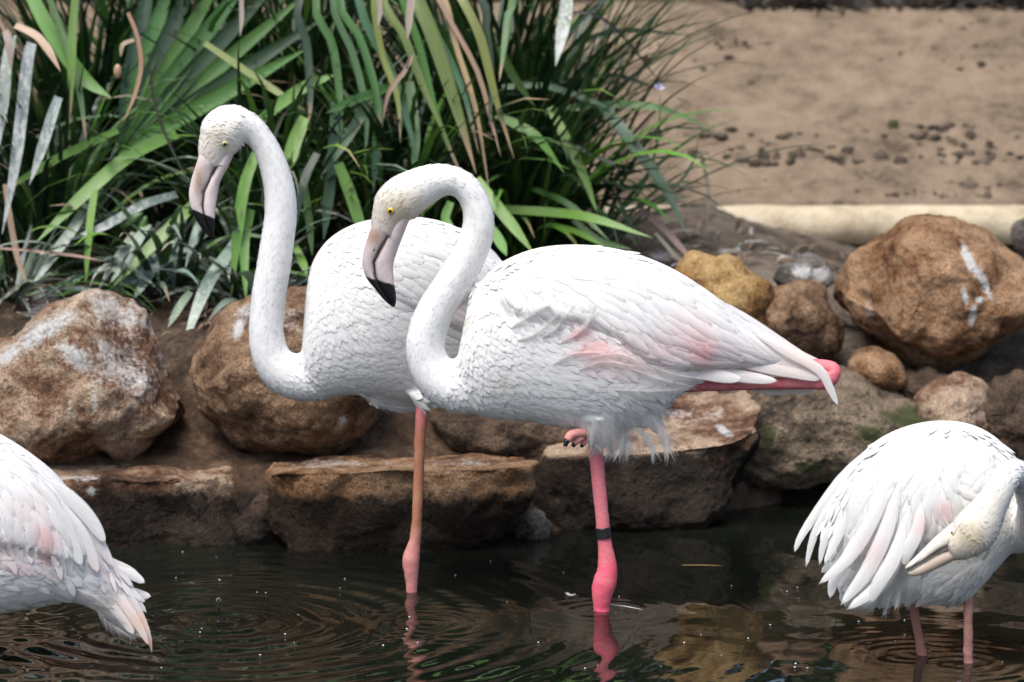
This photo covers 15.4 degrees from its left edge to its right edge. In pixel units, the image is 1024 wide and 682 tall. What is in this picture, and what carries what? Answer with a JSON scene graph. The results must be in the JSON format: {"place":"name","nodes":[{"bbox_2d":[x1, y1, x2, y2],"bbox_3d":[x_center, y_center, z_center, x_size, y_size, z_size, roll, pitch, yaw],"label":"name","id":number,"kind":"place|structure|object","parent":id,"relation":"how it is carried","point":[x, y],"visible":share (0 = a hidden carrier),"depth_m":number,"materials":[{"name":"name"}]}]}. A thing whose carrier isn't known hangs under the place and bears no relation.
{"place":"outdoors","nodes":[
{"label":"outdoors","id":0,"kind":"place"},
{"bbox_2d":[216,597,220,620],"bbox_3d":[-0.781,0.717,10.080,0.024,0.070,0.024,0,8,0],"label":"water splash","id":1,"kind":"object","parent":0,"point":[218,600],"visible":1,"depth_m":10.08,"materials":[{"name":"white liquid"}]},
{"bbox_2d":[0,503,1023,681],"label":"water","id":2,"kind":"structure","parent":0,"point":[475,614],"depth_m":10.09,"materials":[{"name":"black liquid"}]},
{"bbox_2d":[0,434,151,651],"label":"flamingo","id":3,"kind":"object","parent":2,"relation":"on","point":[54,549],"visible":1,"depth_m":9.48},
{"bbox_2d":[189,104,502,592],"bbox_3d":[-0.292,0.088,10.460,1.180,1.495,0.304,0,8,0],"label":"flamingo","id":4,"kind":"object","parent":2,"relation":"on","point":[355,326],"visible":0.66,"depth_m":10.32,"materials":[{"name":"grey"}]},
{"bbox_2d":[161,551,1002,668],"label":"floating flecks","id":5,"kind":"object","parent":2,"relation":"on","point":[584,668],"visible":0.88,"depth_m":9.91,"materials":[{"name":"white"}]},
{"bbox_2d":[363,163,840,611],"bbox_3d":[0.240,0.206,10.120,1.276,1.363,0.330,0,8,0],"label":"flamingo","id":6,"kind":"object","parent":2,"relation":"on","point":[597,348],"visible":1,"depth_m":10.02,"materials":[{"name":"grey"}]},
{"bbox_2d":[794,421,1023,663],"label":"flamingo","id":7,"kind":"object","parent":2,"relation":"on","point":[912,518],"visible":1,"depth_m":9.47,"materials":[{"name":"white"}]},
{"bbox_2d":[0,0,1023,532],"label":"ground","id":8,"kind":"structure","parent":0,"point":[830,86],"depth_m":14.68,"materials":[{"name":"brown soil"}]},
{"bbox_2d":[0,33,132,186],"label":"strap leaf plant","id":9,"kind":"object","parent":8,"relation":"on","point":[77,118],"visible":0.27,"depth_m":12.62,"materials":[{"name":"green plant"}]},
{"bbox_2d":[0,180,158,316],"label":"strap leaf plant","id":10,"kind":"object","parent":8,"relation":"on","point":[24,289],"visible":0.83,"depth_m":12.02,"materials":[{"name":"green plant"}]},
{"bbox_2d":[0,288,185,463],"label":"boulder","id":11,"kind":"object","parent":8,"relation":"on","point":[85,374],"visible":0.95,"depth_m":11.16,"materials":[{"name":"beige stone"}]},
{"bbox_2d":[0,0,257,283],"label":"strap leaf plant","id":12,"kind":"object","parent":8,"relation":"on","point":[31,162],"visible":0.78,"depth_m":12.24,"materials":[{"name":"green plant"}]},
{"bbox_2d":[46,464,239,547],"bbox_3d":[-1.120,0.528,11.199,0.738,0.318,0.323,0,8,0],"label":"boulder","id":13,"kind":"object","parent":8,"relation":"on","point":[139,506],"visible":0.56,"depth_m":11.08,"materials":[{"name":"beige stone"}]},
{"bbox_2d":[0,0,333,247],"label":"strap leaf plant","id":14,"kind":"object","parent":8,"relation":"on","point":[44,67],"visible":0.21,"depth_m":12.84,"materials":[{"name":"green plant"}]},
{"bbox_2d":[0,129,352,326],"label":"strap leaf plant","id":15,"kind":"object","parent":8,"relation":"on","point":[149,255],"visible":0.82,"depth_m":12.01,"materials":[{"name":"green plant"}]},
{"bbox_2d":[0,0,415,248],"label":"strap leaf plant","id":16,"kind":"object","parent":8,"relation":"on","point":[164,212],"visible":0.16,"depth_m":13.06,"materials":[{"name":"green plant"}]},
{"bbox_2d":[111,0,327,255],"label":"fan palm","id":17,"kind":"object","parent":8,"relation":"on","point":[203,67],"visible":0.78,"depth_m":12.57,"materials":[{"name":"green plant"}]},
{"bbox_2d":[28,28,448,329],"bbox_3d":[-0.812,-0.519,12.277,1.328,0.980,1.426,2,9,14],"label":"strap leaf plant","id":18,"kind":"object","parent":8,"relation":"on","point":[244,183],"visible":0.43,"depth_m":12.14,"materials":[{"name":"green plant"}]},
{"bbox_2d":[107,194,369,326],"bbox_3d":[-0.767,-0.288,12.066,0.896,0.428,1.056,4,9,24],"label":"strap leaf plant","id":19,"kind":"object","parent":8,"relation":"on","point":[234,280],"visible":0.38,"depth_m":11.93,"materials":[{"name":"green plant"}]},
{"bbox_2d":[231,494,282,545],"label":"stone","id":20,"kind":"object","parent":8,"relation":"on","point":[250,526],"visible":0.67,"depth_m":11.09,"materials":[{"name":"brown stone"}]},
{"bbox_2d":[189,285,383,455],"bbox_3d":[-0.659,0.093,11.407,0.622,0.538,0.539,0,8,0],"label":"boulder","id":21,"kind":"object","parent":8,"relation":"on","point":[241,404],"visible":0.54,"depth_m":11.23,"materials":[{"name":"brown stone"}]},
{"bbox_2d":[62,0,580,239],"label":"strap leaf plant","id":22,"kind":"object","parent":8,"relation":"on","point":[256,88],"visible":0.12,"depth_m":12.87,"materials":[{"name":"green plant"}]},
{"bbox_2d":[239,0,516,224],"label":"fan palm","id":23,"kind":"object","parent":8,"relation":"on","point":[444,62],"visible":0.96,"depth_m":12.17,"materials":[{"name":"green plant"}]},
{"bbox_2d":[185,30,595,254],"bbox_3d":[-0.408,-0.611,12.495,1.381,0.833,1.446,0,8,0],"label":"strap leaf plant","id":24,"kind":"object","parent":8,"relation":"on","point":[428,153],"visible":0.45,"depth_m":12.20,"materials":[{"name":"green plant"}]},
{"bbox_2d":[264,453,538,551],"bbox_3d":[-0.332,0.492,11.148,0.820,0.315,0.360,0,8,0],"label":"boulder","id":25,"kind":"object","parent":8,"relation":"on","point":[356,502],"visible":0.91,"depth_m":11.00,"materials":[{"name":"orange stone"}]},
{"bbox_2d":[0,211,844,336],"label":"leaf litter","id":26,"kind":"object","parent":8,"relation":"on","point":[673,262],"visible":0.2,"depth_m":13.06,"materials":[{"name":"plant"}]},
{"bbox_2d":[206,0,777,226],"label":"strap leaf plant","id":27,"kind":"object","parent":8,"relation":"on","point":[504,6],"visible":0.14,"depth_m":12.99,"materials":[{"name":"green plant"}]},
{"bbox_2d":[430,411,572,457],"bbox_3d":[-0.015,0.295,11.534,0.475,0.253,0.337,-3,9,-17],"label":"boulder","id":28,"kind":"object","parent":8,"relation":"on","point":[467,433],"visible":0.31,"depth_m":11.39,"materials":[{"name":"stone"}]},
{"bbox_2d":[270,0,744,260],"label":"strap leaf plant","id":29,"kind":"object","parent":8,"relation":"on","point":[520,211],"visible":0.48,"depth_m":12.49,"materials":[{"name":"green plant"}]},
{"bbox_2d":[286,0,741,250],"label":"strap leaf plant","id":30,"kind":"object","parent":8,"relation":"on","point":[539,61],"visible":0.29,"depth_m":12.76,"materials":[{"name":"green plant"}]},
{"bbox_2d":[513,507,553,540],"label":"stone","id":31,"kind":"object","parent":8,"relation":"on","point":[533,524],"visible":0.74,"depth_m":11.18,"materials":[{"name":"grey stone"}]},
{"bbox_2d":[80,0,1023,13],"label":"thicket","id":32,"kind":"object","parent":8,"relation":"on","point":[955,5],"visible":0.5,"depth_m":15.71,"materials":[{"name":"green plant"}]},
{"bbox_2d":[388,0,830,260],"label":"iris plant","id":33,"kind":"object","parent":8,"relation":"on","point":[587,233],"visible":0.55,"depth_m":12.72,"materials":[{"name":"green plant"}]},
{"bbox_2d":[532,390,760,531],"bbox_3d":[0.402,0.403,11.551,0.747,0.460,0.619,0,8,0],"label":"boulder","id":34,"kind":"object","parent":8,"relation":"on","point":[700,477],"visible":0.66,"depth_m":11.32,"materials":[{"name":"beige stone"}]},
{"bbox_2d":[674,250,774,326],"bbox_3d":[0.677,-0.074,12.164,0.434,0.426,0.390,0,8,0],"label":"boulder","id":35,"kind":"object","parent":8,"relation":"on","point":[732,280],"visible":0.38,"depth_m":12.03,"materials":[{"name":"yellow stone"}]},
{"bbox_2d":[772,252,835,287],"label":"stone","id":36,"kind":"object","parent":8,"relation":"on","point":[808,266],"visible":0.64,"depth_m":12.29,"materials":[{"name":"grey stone"}]},
{"bbox_2d":[780,483,830,503],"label":"stone","id":37,"kind":"object","parent":8,"relation":"on","point":[813,494],"visible":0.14,"depth_m":11.74,"materials":[{"name":"black stone"}]},
{"bbox_2d":[595,19,1023,205],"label":"soil clods","id":38,"kind":"object","parent":8,"relation":"on","point":[799,151],"visible":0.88,"depth_m":14.55,"materials":[{"name":"brown soil"}]},
{"bbox_2d":[604,205,1023,244],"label":"concrete kerb","id":39,"kind":"structure","parent":8,"relation":"on","point":[853,224],"depth_m":14.02,"materials":[{"name":"beige concrete"}]},
{"bbox_2d":[716,365,926,489],"bbox_3d":[0.947,0.258,11.894,0.834,0.391,0.672,0,8,0],"label":"boulder","id":40,"kind":"object","parent":8,"relation":"on","point":[810,440],"visible":0.53,"depth_m":11.60,"materials":[{"name":"grey stone"}]},
{"bbox_2d":[765,279,845,359],"bbox_3d":[0.934,-0.071,12.097,0.280,0.258,0.286,8,11,42],"label":"boulder","id":41,"kind":"object","parent":40,"relation":"on","point":[802,315],"visible":0.85,"depth_m":11.99,"materials":[{"name":"brown stone"}]},
{"bbox_2d":[848,346,907,390],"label":"boulder","id":42,"kind":"object","parent":40,"relation":"on","point":[879,367],"visible":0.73,"depth_m":11.86,"materials":[{"name":"orange stone"}]},
{"bbox_2d":[898,364,946,399],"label":"boulder","id":43,"kind":"object","parent":8,"relation":"on","point":[920,377],"visible":0.39,"depth_m":11.91,"materials":[{"name":"stone"}]},
{"bbox_2d":[833,213,1023,370],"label":"boulder","id":44,"kind":"object","parent":8,"relation":"on","point":[939,292],"visible":1,"depth_m":11.91,"materials":[{"name":"orange stone"}]},
{"bbox_2d":[913,371,990,432],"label":"boulder","id":45,"kind":"object","parent":8,"relation":"on","point":[959,396],"visible":0.59,"depth_m":11.72,"materials":[{"name":"beige stone"}]},
{"bbox_2d":[984,369,1023,460],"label":"boulder","id":46,"kind":"object","parent":8,"relation":"on","point":[1004,410],"visible":0.62,"depth_m":11.72,"materials":[{"name":"stone"}]},
{"bbox_2d":[1010,218,1023,254],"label":"boulder","id":47,"kind":"object","parent":8,"relation":"on","point":[1017,233],"visible":1,"depth_m":13.22,"materials":[{"name":"grey stone"}]}
]}

